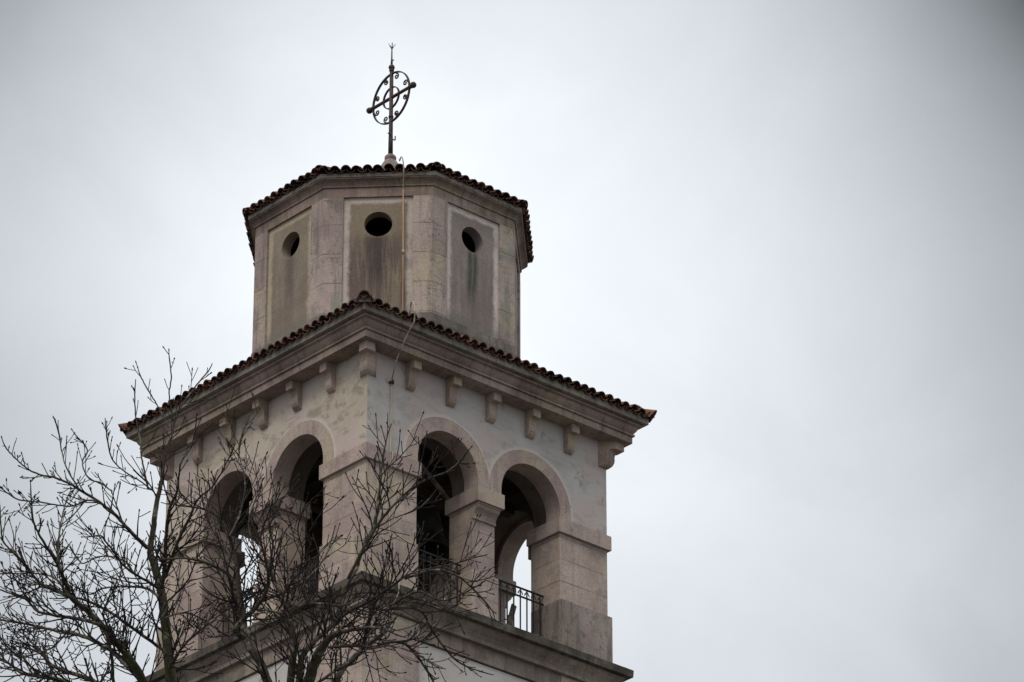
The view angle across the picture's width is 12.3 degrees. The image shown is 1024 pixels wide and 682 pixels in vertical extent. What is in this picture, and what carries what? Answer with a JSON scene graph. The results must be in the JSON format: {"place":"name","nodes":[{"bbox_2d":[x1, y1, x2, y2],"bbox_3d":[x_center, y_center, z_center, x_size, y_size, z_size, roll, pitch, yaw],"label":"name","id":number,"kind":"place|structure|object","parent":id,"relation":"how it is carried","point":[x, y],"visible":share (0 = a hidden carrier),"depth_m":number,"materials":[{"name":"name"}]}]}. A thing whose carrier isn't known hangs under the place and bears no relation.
{"place":"outdoors","nodes":[
{"label":"outdoors","id":0,"kind":"place"},
{"bbox_2d":[0,346,245,681],"bbox_3d":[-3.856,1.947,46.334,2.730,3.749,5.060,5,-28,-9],"label":"bare tree","id":1,"kind":"object","parent":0,"point":[126,659],"visible":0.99,"depth_m":45.52,"materials":[{"name":"brown plant"}]},
{"bbox_2d":[150,387,506,681],"bbox_3d":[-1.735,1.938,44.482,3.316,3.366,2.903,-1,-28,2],"label":"bare tree","id":2,"kind":"object","parent":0,"point":[299,667],"visible":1,"depth_m":44.28,"materials":[{"name":"brown plant"}]},
{"bbox_2d":[246,459,514,590],"bbox_3d":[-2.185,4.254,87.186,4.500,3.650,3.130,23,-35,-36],"label":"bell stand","id":3,"kind":"object","parent":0,"point":[442,484],"visible":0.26,"depth_m":87.83,"materials":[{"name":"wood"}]},
{"bbox_2d":[416,486,448,568],"bbox_3d":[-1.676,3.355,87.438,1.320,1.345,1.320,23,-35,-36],"label":"bell","id":4,"kind":"object","parent":3,"relation":"hanging from","point":[430,518],"visible":0.46,"depth_m":87.28,"materials":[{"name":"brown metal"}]},
{"bbox_2d":[0,0,1023,681],"label":"sky","id":5,"kind":"structure","parent":0,"point":[788,233],"materials":[{"name":"grey"}]},
{"bbox_2d":[508,603,516,625],"bbox_3d":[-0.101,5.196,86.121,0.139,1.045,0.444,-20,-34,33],"label":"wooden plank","id":6,"kind":"object","parent":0,"point":[510,618],"visible":0.36,"depth_m":86.26,"materials":[{"name":"wood"}]},
{"label":"ground","id":7,"kind":"structure","parent":0,"visible":0},
{"bbox_2d":[118,154,656,681],"bbox_3d":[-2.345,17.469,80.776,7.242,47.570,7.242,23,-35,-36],"label":"bell tower","id":8,"kind":"structure","parent":7,"relation":"on","point":[332,326],"depth_m":86.99,"materials":[{"name":"stone"}]},
{"bbox_2d":[221,587,253,638],"bbox_3d":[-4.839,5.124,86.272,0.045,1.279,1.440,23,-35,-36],"label":"balcony railing","id":9,"kind":"object","parent":8,"relation":"on","point":[234,613],"visible":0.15,"depth_m":86.71,"materials":[{"name":"black metal"}]},
{"bbox_2d":[290,556,316,601],"bbox_3d":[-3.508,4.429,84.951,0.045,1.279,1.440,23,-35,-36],"label":"balcony railing","id":10,"kind":"object","parent":8,"relation":"on","point":[315,563],"visible":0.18,"depth_m":85.28,"materials":[{"name":"black metal"}]},
{"bbox_2d":[366,43,415,153],"bbox_3d":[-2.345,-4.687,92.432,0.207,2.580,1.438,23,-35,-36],"label":"iron cross","id":11,"kind":"object","parent":8,"relation":"on","point":[391,97],"visible":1,"depth_m":92.37,"materials":[{"name":"black metal"}]},
{"bbox_2d":[386,156,415,681],"bbox_3d":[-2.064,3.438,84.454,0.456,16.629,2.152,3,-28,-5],"label":"lightning conductor","id":12,"kind":"object","parent":8,"relation":"attached to","point":[391,382],"visible":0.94,"depth_m":85.36,"materials":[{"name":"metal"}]},
{"bbox_2d":[418,549,460,605],"bbox_3d":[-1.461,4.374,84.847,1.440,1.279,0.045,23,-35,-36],"label":"balcony railing","id":13,"kind":"object","parent":8,"relation":"on","point":[436,564],"visible":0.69,"depth_m":85.12,"materials":[{"name":"black metal"}]},
{"bbox_2d":[494,577,543,635],"bbox_3d":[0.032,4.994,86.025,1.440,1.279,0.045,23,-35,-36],"label":"balcony railing","id":14,"kind":"object","parent":8,"relation":"on","point":[513,593],"visible":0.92,"depth_m":86.26,"materials":[{"name":"black metal"}]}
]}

